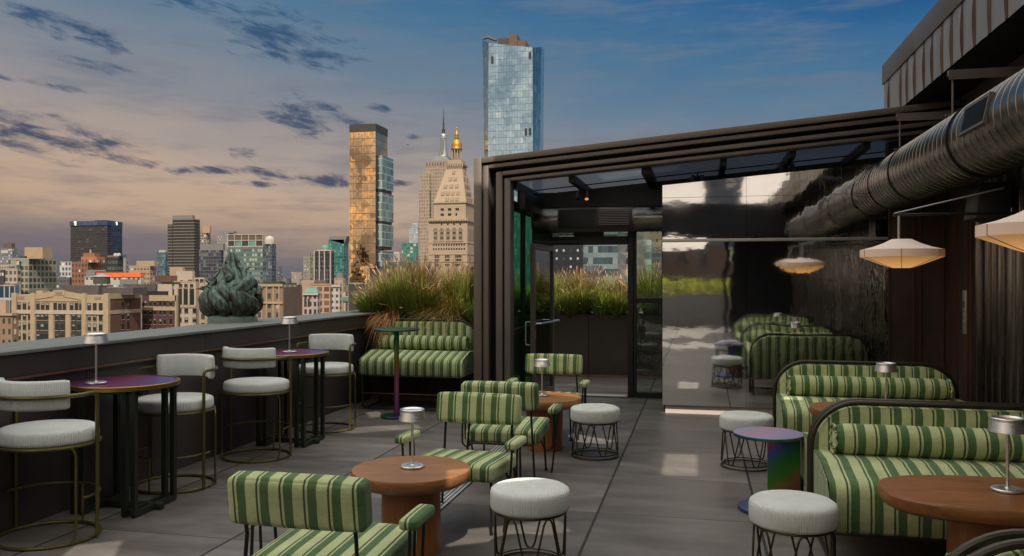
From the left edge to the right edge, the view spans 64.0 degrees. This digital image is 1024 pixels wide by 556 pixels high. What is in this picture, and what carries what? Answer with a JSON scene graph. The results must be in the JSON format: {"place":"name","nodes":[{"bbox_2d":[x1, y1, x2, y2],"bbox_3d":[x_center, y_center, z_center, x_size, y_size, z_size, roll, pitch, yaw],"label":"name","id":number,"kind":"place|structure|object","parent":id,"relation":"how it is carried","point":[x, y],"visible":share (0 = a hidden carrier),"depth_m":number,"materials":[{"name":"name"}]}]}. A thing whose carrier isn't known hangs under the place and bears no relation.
{"place":"outdoors","nodes":[
{"label":"outdoors","id":0,"kind":"place"},
{"bbox_2d":[0,243,16,262],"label":"slate tower","id":1,"kind":"structure","parent":0,"point":[8,250],"depth_m":1075.43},
{"bbox_2d":[0,300,18,342],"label":"masonry block","id":2,"kind":"structure","parent":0,"point":[9,326],"depth_m":313.27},
{"bbox_2d":[0,283,19,312],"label":"building","id":3,"kind":"structure","parent":0,"point":[7,290],"depth_m":394.07,"materials":[{"name":"glass"}]},
{"bbox_2d":[5,267,20,293],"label":"apartment wing","id":4,"kind":"structure","parent":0,"point":[12,275],"depth_m":524.74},
{"bbox_2d":[8,247,56,293],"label":"apartment tower","id":5,"kind":"structure","parent":0,"point":[37,266],"depth_m":542.59,"materials":[{"name":"beige glass"}]},
{"bbox_2d":[57,277,71,289],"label":"grey block","id":6,"kind":"structure","parent":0,"point":[61,281],"depth_m":656.90,"materials":[{"name":"metal"}]},
{"bbox_2d":[60,260,71,277],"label":"white block","id":7,"kind":"structure","parent":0,"point":[65,268],"depth_m":749.89,"materials":[{"name":"concrete"}]},
{"bbox_2d":[11,285,146,340],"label":"brick warehouse","id":8,"kind":"structure","parent":0,"point":[72,310],"depth_m":353.01,"materials":[{"name":"beige brick"}]},
{"bbox_2d":[93,274,109,284],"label":"water tank","id":9,"kind":"object","parent":8,"relation":"on","point":[101,279],"visible":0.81,"depth_m":370.23,"materials":[{"name":"metal"}]},
{"bbox_2d":[71,250,104,284],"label":"orange brick tower","id":10,"kind":"structure","parent":0,"point":[92,261],"depth_m":653.65,"materials":[{"name":"brick"}]},
{"bbox_2d":[69,220,122,270],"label":"office slab","id":11,"kind":"structure","parent":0,"point":[103,238],"depth_m":1338.61,"materials":[{"name":"black"}]},
{"bbox_2d":[84,270,144,329],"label":"netted building","id":12,"kind":"structure","parent":0,"point":[119,278],"depth_m":484.09,"materials":[{"name":"metal"}]},
{"bbox_2d":[123,258,128,272],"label":"grey slab","id":13,"kind":"structure","parent":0,"point":[125,265],"depth_m":737.35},
{"bbox_2d":[157,250,167,287],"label":"blue glass tower","id":14,"kind":"structure","parent":0,"point":[162,260],"depth_m":1364.73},
{"bbox_2d":[168,215,199,277],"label":"banded tower","id":15,"kind":"structure","parent":0,"point":[183,240],"depth_m":1129.94,"materials":[{"name":"concrete"}]},
{"bbox_2d":[200,281,208,323],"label":"sandstone block","id":16,"kind":"structure","parent":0,"point":[203,319],"depth_m":409.78,"materials":[{"name":"stone"}]},
{"bbox_2d":[200,226,211,243],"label":"tan tower","id":17,"kind":"structure","parent":0,"point":[205,236],"depth_m":1290.94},
{"bbox_2d":[199,244,224,280],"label":"grey glass block","id":18,"kind":"structure","parent":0,"point":[211,258],"depth_m":918.65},
{"bbox_2d":[217,231,236,260],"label":"grey tower","id":19,"kind":"structure","parent":0,"point":[221,237],"depth_m":1394.63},
{"bbox_2d":[227,234,265,282],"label":"gridded building","id":20,"kind":"structure","parent":0,"point":[248,250],"depth_m":885.45,"materials":[{"name":"teal glass"}]},
{"bbox_2d":[263,236,275,281],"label":"domed tower","id":21,"kind":"structure","parent":0,"point":[270,245],"depth_m":1045.70,"materials":[{"name":"glass"}]},
{"bbox_2d":[256,282,301,318],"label":"tan brick block","id":22,"kind":"structure","parent":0,"point":[282,299],"depth_m":380.02,"materials":[{"name":"brick"}]},
{"bbox_2d":[291,272,302,284],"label":"block","id":23,"kind":"structure","parent":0,"point":[296,277],"depth_m":2187.78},
{"bbox_2d":[303,254,313,279],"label":"beige tower","id":24,"kind":"structure","parent":0,"point":[308,267],"depth_m":979.91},
{"bbox_2d":[302,287,320,314],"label":"mansard building","id":25,"kind":"structure","parent":0,"point":[311,300],"depth_m":429.56,"materials":[{"name":"stone"}]},
{"bbox_2d":[301,280,332,314],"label":"stepped block","id":26,"kind":"structure","parent":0,"point":[324,288],"depth_m":498.34,"materials":[{"name":"stone"}]},
{"bbox_2d":[314,245,333,284],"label":"striped tower","id":27,"kind":"structure","parent":0,"point":[324,263],"depth_m":693.13,"materials":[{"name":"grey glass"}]},
{"bbox_2d":[328,236,349,285],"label":"teal tower","id":28,"kind":"structure","parent":0,"point":[338,245],"depth_m":1078.57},
{"bbox_2d":[334,273,345,310],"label":"sand block","id":29,"kind":"structure","parent":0,"point":[339,279],"depth_m":603.89,"materials":[{"name":"stone"}]},
{"bbox_2d":[349,123,392,296],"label":"golden tower","id":30,"kind":"structure","parent":0,"point":[371,202],"depth_m":481.82,"materials":[{"name":"gold glass"}]},
{"bbox_2d":[356,264,404,312],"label":"ornamental grass","id":31,"kind":"object","parent":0,"point":[378,285],"depth_m":11.50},
{"bbox_2d":[364,257,435,320],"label":"ornamental grass","id":32,"kind":"object","parent":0,"point":[394,305],"depth_m":11.19,"materials":[{"name":"plant"}]},
{"bbox_2d":[402,243,417,273],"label":"green glass block","id":33,"kind":"structure","parent":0,"point":[412,248],"depth_m":950.37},
{"bbox_2d":[409,223,418,261],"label":"hazy tower","id":34,"kind":"structure","parent":0,"point":[414,234],"depth_m":1793.08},
{"bbox_2d":[380,249,450,320],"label":"ornamental grass","id":35,"kind":"object","parent":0,"point":[424,272],"depth_m":11.50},
{"bbox_2d":[382,278,468,320],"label":"ornamental grass","id":36,"kind":"object","parent":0,"point":[416,305],"depth_m":11.07,"materials":[{"name":"plant"}]},
{"bbox_2d":[419,107,451,275],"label":"mast skyscraper","id":37,"kind":"structure","parent":0,"point":[431,178],"depth_m":1423.41,"materials":[{"name":"stone"}]},
{"bbox_2d":[404,258,473,321],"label":"ornamental grass","id":38,"kind":"object","parent":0,"point":[443,290],"depth_m":11.36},
{"bbox_2d":[427,255,473,321],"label":"ornamental grass","id":39,"kind":"object","parent":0,"point":[464,290],"depth_m":11.28,"materials":[{"name":"plant"}]},
{"bbox_2d":[451,292,473,321],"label":"ornamental grass","id":40,"kind":"object","parent":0,"point":[468,312],"depth_m":10.94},
{"bbox_2d":[455,261,473,301],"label":"ornamental grass","id":41,"kind":"object","parent":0,"point":[470,267],"depth_m":11.30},
{"bbox_2d":[0,0,937,277],"label":"sky","id":42,"kind":"structure","parent":0,"point":[231,115],"materials":[{"name":"blue"}]},
{"bbox_2d":[0,376,945,555],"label":"terrace floor","id":43,"kind":"structure","parent":0,"point":[665,484],"depth_m":6.13,"materials":[{"name":"tile"}]},
{"bbox_2d":[0,377,101,550],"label":"counter chair","id":44,"kind":"object","parent":43,"relation":"on","point":[16,397],"visible":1,"depth_m":5.03,"materials":[{"name":"white fabric"}]},
{"bbox_2d":[70,375,180,517],"bbox_3d":[-2.786,1.194,5.899,0.740,0.906,0.740,0,0,11],"label":"counter table","id":45,"kind":"object","parent":43,"relation":"on","point":[132,386],"visible":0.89,"depth_m":5.73,"materials":[{"name":"metal"}]},
{"bbox_2d":[83,333,108,384],"bbox_3d":[-2.929,0.567,5.767,0.167,0.355,0.167,0,0,13],"label":"table lamp","id":46,"kind":"object","parent":45,"relation":"on","point":[95,338],"visible":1,"depth_m":5.72,"materials":[{"name":"silver metal"}]},
{"bbox_2d":[137,354,217,494],"bbox_3d":[-2.682,1.139,6.532,0.661,1.022,0.615,0,0,17],"label":"counter chair","id":47,"kind":"object","parent":43,"relation":"on","point":[203,366],"visible":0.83,"depth_m":6.52,"materials":[{"name":"white fabric"}]},
{"bbox_2d":[0,310,408,532],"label":"parapet wall","id":48,"kind":"structure","parent":43,"relation":"on","point":[71,359],"depth_m":6.73,"materials":[{"name":"black metal"}]},
{"bbox_2d":[187,252,263,325],"bbox_3d":[-3.061,0.408,8.936,0.709,1.394,0.720,0,0,13],"label":"flame finial","id":49,"kind":"object","parent":48,"relation":"on","point":[232,291],"visible":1,"depth_m":8.73,"materials":[{"name":"green metal"}]},
{"bbox_2d":[219,346,291,462],"bbox_3d":[-2.365,1.139,7.566,0.661,1.022,0.615,0,0,16],"label":"counter chair","id":50,"kind":"object","parent":43,"relation":"on","point":[247,358],"visible":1,"depth_m":7.38,"materials":[{"name":"white fabric"}]},
{"bbox_2d":[256,349,328,447],"bbox_3d":[-2.215,1.194,8.220,0.740,0.906,0.740,0,0,11],"label":"counter table","id":51,"kind":"object","parent":43,"relation":"on","point":[303,356],"visible":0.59,"depth_m":8.07,"materials":[{"name":"black metal"}]},
{"bbox_2d":[281,317,297,352],"bbox_3d":[-2.229,0.567,8.203,0.167,0.355,0.167,0,0,13],"label":"table lamp","id":52,"kind":"object","parent":51,"relation":"on","point":[289,320],"visible":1,"depth_m":8.14,"materials":[{"name":"silver metal"}]},
{"bbox_2d":[296,334,355,432],"bbox_3d":[-2.038,1.139,8.991,0.661,1.022,0.615,0,0,15],"label":"counter chair","id":53,"kind":"object","parent":43,"relation":"on","point":[333,341],"visible":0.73,"depth_m":8.99,"materials":[{"name":"white fabric"}]},
{"bbox_2d":[227,471,434,555],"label":"lounge chair","id":54,"kind":"object","parent":43,"relation":"on","point":[323,515],"visible":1,"depth_m":3.42,"materials":[{"name":"fabric"}]},
{"bbox_2d":[374,327,418,419],"bbox_3d":[-1.369,1.125,9.719,0.540,1.049,0.540,0,0,13],"label":"tall pedestal table","id":55,"kind":"object","parent":43,"relation":"on","point":[395,415],"visible":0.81,"depth_m":9.69,"materials":[{"name":"metal"}]},
{"bbox_2d":[351,456,469,555],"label":"round wood table","id":56,"kind":"object","parent":43,"relation":"on","point":[399,489],"visible":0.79,"depth_m":4.82,"materials":[{"name":"brown wood"}]},
{"bbox_2d":[399,407,425,469],"bbox_3d":[-0.606,0.973,4.980,0.167,0.355,0.167,0,0,13],"label":"table lamp","id":57,"kind":"object","parent":56,"relation":"on","point":[412,415],"visible":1,"depth_m":4.94,"materials":[{"name":"silver metal"}]},
{"bbox_2d":[359,318,473,410],"bbox_3d":[-1.178,1.092,10.489,1.390,1.114,0.766,0,0,13],"label":"striped bench","id":58,"kind":"object","parent":43,"relation":"on","point":[443,350],"visible":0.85,"depth_m":10.38,"materials":[{"name":"fabric"}]},
{"bbox_2d":[370,318,473,400],"bbox_3d":[-1.181,1.120,11.487,1.900,1.060,0.950,0,0,13],"label":"metal planter","id":59,"kind":"object","parent":43,"relation":"on","point":[414,385],"visible":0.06,"depth_m":11.03,"materials":[{"name":"metal"}]},
{"bbox_2d":[330,283,392,315],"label":"ornamental grass","id":60,"kind":"object","parent":59,"relation":"in","point":[365,305],"depth_m":11.25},
{"bbox_2d":[358,308,401,350],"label":"ornamental grass","id":61,"kind":"object","parent":59,"relation":"in","point":[382,320],"depth_m":10.84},
{"bbox_2d":[402,289,473,328],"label":"ornamental grass","id":62,"kind":"object","parent":59,"relation":"in","point":[445,310],"depth_m":10.96,"materials":[{"name":"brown plant"}]},
{"bbox_2d":[395,392,526,534],"bbox_3d":[-0.319,1.237,5.609,0.859,0.829,0.714,0,0,16],"label":"lounge chair","id":63,"kind":"object","parent":43,"relation":"on","point":[490,467],"visible":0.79,"depth_m":5.77,"materials":[{"name":"fabric"}]},
{"bbox_2d":[441,445,507,509],"bbox_3d":[-0.365,1.643,6.751,0.150,0.009,7.000,0,0,13],"label":"drain grating","id":64,"kind":"object","parent":43,"relation":"on","point":[450,495],"depth_m":6.30,"materials":[{"name":"metal"}]},
{"bbox_2d":[461,381,562,477],"bbox_3d":[-0.036,1.237,6.802,0.859,0.829,0.714,0,0,12],"label":"lounge chair","id":65,"kind":"object","parent":43,"relation":"on","point":[533,430],"visible":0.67,"depth_m":6.56,"materials":[{"name":"fabric"}]},
{"bbox_2d":[490,477,569,555],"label":"wire stool","id":66,"kind":"object","parent":43,"relation":"on","point":[530,499],"visible":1,"depth_m":4.55,"materials":[{"name":"white fabric"}]},
{"bbox_2d":[506,353,589,440],"bbox_3d":[0.391,1.237,8.626,0.859,0.829,0.714,0,0,13],"label":"lounge chair","id":67,"kind":"object","parent":43,"relation":"on","point":[569,364],"visible":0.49,"depth_m":8.84,"materials":[{"name":"fabric"}]},
{"bbox_2d":[526,392,581,451],"bbox_3d":[0.314,1.401,7.929,0.716,0.498,0.716,0,0,28],"label":"round wood table","id":68,"kind":"object","parent":43,"relation":"on","point":[567,401],"visible":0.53,"depth_m":7.76,"materials":[{"name":"brown wood"}]},
{"bbox_2d":[534,359,549,396],"bbox_3d":[0.293,0.973,8.016,0.167,0.355,0.167,0,0,13],"label":"table lamp","id":69,"kind":"object","parent":68,"relation":"on","point":[541,363],"visible":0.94,"depth_m":7.97,"materials":[{"name":"silver metal"}]},
{"bbox_2d":[570,403,619,460],"bbox_3d":[0.770,1.417,7.599,0.458,0.459,0.458,0,0,-2],"label":"wire stool","id":70,"kind":"object","parent":43,"relation":"on","point":[595,414],"visible":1,"depth_m":7.45,"materials":[{"name":"fabric"}]},
{"bbox_2d":[554,313,661,378],"bbox_3d":[1.791,1.130,13.900,4.400,1.040,0.800,0,0,13],"label":"metal planter","id":71,"kind":"object","parent":43,"relation":"on","point":[599,343],"visible":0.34,"depth_m":13.54,"materials":[{"name":"metal"}]},
{"bbox_2d":[474,99,959,397],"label":"glass pavilion","id":72,"kind":"structure","parent":43,"relation":"on","point":[514,320],"depth_m":9.95,"materials":[{"name":"brown metal"}]},
{"bbox_2d":[525,241,577,390],"bbox_3d":[0.546,0.554,11.028,0.564,2.152,1.029,0,0,13],"label":"door","id":73,"kind":"structure","parent":72,"relation":"in","point":[541,245],"depth_m":10.84,"materials":[{"name":"brown metal"}]},
{"bbox_2d":[531,190,661,232],"bbox_3d":[1.161,-0.890,11.052,1.780,0.550,0.384,0,0,13],"label":"heater duct","id":74,"kind":"object","parent":72,"relation":"hanging from","point":[639,212],"visible":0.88,"depth_m":10.95,"materials":[{"name":"metal"}]},
{"bbox_2d":[719,410,773,471],"bbox_3d":[2.051,1.417,7.173,0.458,0.459,0.458,0,0,5],"label":"wire stool","id":75,"kind":"object","parent":43,"relation":"on","point":[730,421],"visible":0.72,"depth_m":7.05,"materials":[{"name":"fabric"}]},
{"bbox_2d":[733,427,803,513],"bbox_3d":[1.823,1.375,5.830,0.485,0.549,0.485,0,0,13],"label":"iridescent side table","id":76,"kind":"object","parent":43,"relation":"on","point":[783,458],"visible":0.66,"depth_m":5.78,"materials":[{"name":"metal"}]},
{"bbox_2d":[662,163,887,415],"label":"mirror wall","id":77,"kind":"structure","parent":43,"relation":"on","point":[767,278],"depth_m":9.73,"materials":[{"name":"silver mirror"}]},
{"bbox_2d":[749,490,838,555],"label":"wire stool","id":78,"kind":"object","parent":43,"relation":"on","point":[796,513],"visible":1,"depth_m":4.27,"materials":[{"name":"fabric"}]},
{"bbox_2d":[809,401,836,416],"bbox_3d":[3.027,1.341,6.468,1.282,0.618,0.692,0,0,13],"label":"oval wood table","id":79,"kind":"object","parent":43,"relation":"on","point":[816,409],"visible":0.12,"depth_m":6.58,"materials":[{"name":"brown wood"}]},
{"bbox_2d":[875,362,897,398],"bbox_3d":[2.977,0.853,6.521,0.167,0.355,0.167,0,0,13],"label":"table lamp","id":80,"kind":"object","parent":79,"relation":"on","point":[888,367],"visible":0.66,"depth_m":6.47,"materials":[{"name":"silver metal"}]},
{"bbox_2d":[773,360,964,431],"bbox_3d":[3.214,1.212,7.331,1.629,0.874,0.806,0,0,13],"label":"striped sofa","id":81,"kind":"object","parent":43,"relation":"on","point":[801,388],"visible":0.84,"depth_m":7.48,"materials":[{"name":"fabric"}]},
{"bbox_2d":[800,398,1023,555],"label":"striped sofa","id":82,"kind":"object","parent":43,"relation":"on","point":[853,451],"visible":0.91,"depth_m":4.91,"materials":[{"name":"fabric"}]},
{"bbox_2d":[877,475,1023,554],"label":"oval wood table","id":83,"kind":"object","parent":43,"relation":"on","point":[966,508],"visible":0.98,"depth_m":3.87,"materials":[{"name":"brown wood"}]},
{"bbox_2d":[988,415,1023,493],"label":"table lamp","id":84,"kind":"object","parent":83,"relation":"on","point":[1007,425],"visible":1,"depth_m":3.93,"materials":[{"name":"silver metal"}]},
{"bbox_2d":[885,54,1023,402],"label":"panelled wall","id":85,"kind":"structure","parent":43,"relation":"on","point":[956,312],"depth_m":8.74,"materials":[{"name":"brown wood"}]},
{"bbox_2d":[860,187,1020,267],"bbox_3d":[3.507,-0.389,6.379,1.485,0.623,0.610,0,0,13],"label":"pendant lamp","id":86,"kind":"object","parent":85,"relation":"attached to","point":[898,252],"visible":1,"depth_m":6.33,"materials":[{"name":"beige"}]},
{"bbox_2d":[867,66,1023,208],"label":"spiral duct","id":87,"kind":"object","parent":85,"relation":"attached to","point":[979,139],"visible":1,"depth_m":6.57,"materials":[{"name":"black metal"}]},
{"bbox_2d":[882,0,1023,107],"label":"roof overhang","id":88,"kind":"object","parent":85,"relation":"on","point":[943,37],"visible":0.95,"depth_m":7.69,"materials":[{"name":"metal"}]},
{"bbox_2d":[964,182,1014,222],"bbox_3d":[4.263,-0.656,7.232,0.406,0.348,0.340,0,0,13],"label":"loudspeaker","id":89,"kind":"object","parent":85,"relation":"attached to","point":[1001,200],"visible":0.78,"depth_m":7.09,"materials":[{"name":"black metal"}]},
{"bbox_2d":[975,210,1023,252],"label":"pendant lamp","id":90,"kind":"object","parent":85,"relation":"attached to","point":[1007,232],"visible":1,"depth_m":3.95,"materials":[{"name":"beige"}]},
{"bbox_2d":[945,529,1023,555],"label":"striped sofa","id":91,"kind":"object","parent":43,"relation":"on","point":[1011,543],"visible":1,"depth_m":2.53,"materials":[{"name":"fabric"}]},
{"bbox_2d":[483,34,543,201],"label":"faceted glass tower","id":92,"kind":"structure","parent":0,"point":[513,81],"depth_m":513.96,"materials":[{"name":"glass"}]},
{"bbox_2d":[554,291,567,314],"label":"ornamental grass","id":93,"kind":"object","parent":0,"point":[557,309],"depth_m":13.70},
{"bbox_2d":[554,268,574,302],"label":"ornamental grass","id":94,"kind":"object","parent":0,"point":[560,285],"depth_m":13.95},
{"bbox_2d":[554,288,591,317],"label":"ornamental grass","id":95,"kind":"object","parent":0,"point":[571,310],"depth_m":13.60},
{"bbox_2d":[556,277,608,314],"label":"ornamental grass","id":96,"kind":"object","parent":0,"point":[586,310],"depth_m":13.61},
{"bbox_2d":[563,262,605,293],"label":"ornamental grass","id":97,"kind":"object","parent":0,"point":[579,279],"depth_m":13.92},
{"bbox_2d":[576,288,623,316],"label":"ornamental grass","id":98,"kind":"object","parent":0,"point":[602,310],"depth_m":13.53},
{"bbox_2d":[583,270,625,314],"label":"ornamental grass","id":99,"kind":"object","parent":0,"point":[600,284],"depth_m":13.81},
{"bbox_2d":[592,289,639,318],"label":"ornamental grass","id":100,"kind":"object","parent":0,"point":[614,309],"depth_m":13.43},
{"bbox_2d":[597,268,652,314],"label":"ornamental grass","id":101,"kind":"object","parent":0,"point":[623,287],"depth_m":13.65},
{"bbox_2d":[619,298,649,314],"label":"ornamental grass","id":102,"kind":"object","parent":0,"point":[638,311],"depth_m":13.44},
{"bbox_2d":[618,260,661,314],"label":"ornamental grass","id":103,"kind":"object","parent":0,"point":[647,288],"depth_m":13.53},
{"bbox_2d":[637,288,661,316],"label":"ornamental grass","id":104,"kind":"object","parent":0,"point":[657,307],"depth_m":13.30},
{"bbox_3d":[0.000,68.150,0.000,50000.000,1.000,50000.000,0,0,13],"label":"city ground","id":105,"kind":"structure","parent":0,"visible":0},
{"bbox_2d":[108,253,125,270],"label":"dark loft","id":106,"kind":"structure","parent":105,"relation":"on","point":[115,261],"depth_m":704.41,"materials":[{"name":"glass"}]},
{"bbox_2d":[129,261,157,283],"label":"tan apartments","id":107,"kind":"structure","parent":105,"relation":"on","point":[148,268],"depth_m":789.22,"materials":[{"name":"stone"}]},
{"bbox_2d":[123,280,179,329],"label":"brick annex","id":108,"kind":"object","parent":105,"relation":"on","point":[160,309],"visible":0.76,"depth_m":368.82,"materials":[{"name":"beige brick"}]},
{"bbox_2d":[155,267,205,325],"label":"cream apartments","id":109,"kind":"structure","parent":105,"relation":"on","point":[182,283],"depth_m":420.42,"materials":[{"name":"stone"}]},
{"bbox_2d":[331,285,341,311],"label":"white office","id":110,"kind":"structure","parent":105,"relation":"on","point":[336,296],"depth_m":453.13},
{"bbox_2d":[342,293,348,310],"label":"cream fragment","id":111,"kind":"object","parent":105,"relation":"on","point":[344,298],"visible":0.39,"depth_m":462.43,"materials":[{"name":"beige stone"}]},
{"bbox_2d":[348,281,368,310],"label":"dark masonry","id":112,"kind":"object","parent":105,"relation":"on","point":[357,284],"visible":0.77,"depth_m":440.15,"materials":[{"name":"stone"}]},
{"bbox_2d":[393,252,402,273],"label":"stone fragment","id":113,"kind":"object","parent":105,"relation":"on","point":[399,255],"visible":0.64,"depth_m":657.81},
{"bbox_2d":[406,127,473,317],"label":"clock spire tower","id":114,"kind":"structure","parent":105,"relation":"on","point":[451,229],"depth_m":586.62,"materials":[{"name":"stone"}]},
{"bbox_2d":[554,232,626,312],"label":"glass office","id":115,"kind":"structure","parent":105,"relation":"on","point":[608,258],"depth_m":150.23,"materials":[{"name":"glass"}]},
{"bbox_2d":[627,232,643,312],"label":"beige office","id":116,"kind":"structure","parent":105,"relation":"on","point":[640,250],"depth_m":177.57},
{"bbox_2d":[644,239,656,280],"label":"pale glass block","id":117,"kind":"structure","parent":105,"relation":"on","point":[650,252],"depth_m":187.85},
{"bbox_2d":[649,232,661,249],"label":"tan brick tower","id":118,"kind":"structure","parent":105,"relation":"on","point":[656,237],"depth_m":226.73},
{"bbox_2d":[657,250,661,276],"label":"slate block","id":119,"kind":"structure","parent":105,"relation":"on","point":[659,255],"depth_m":211.83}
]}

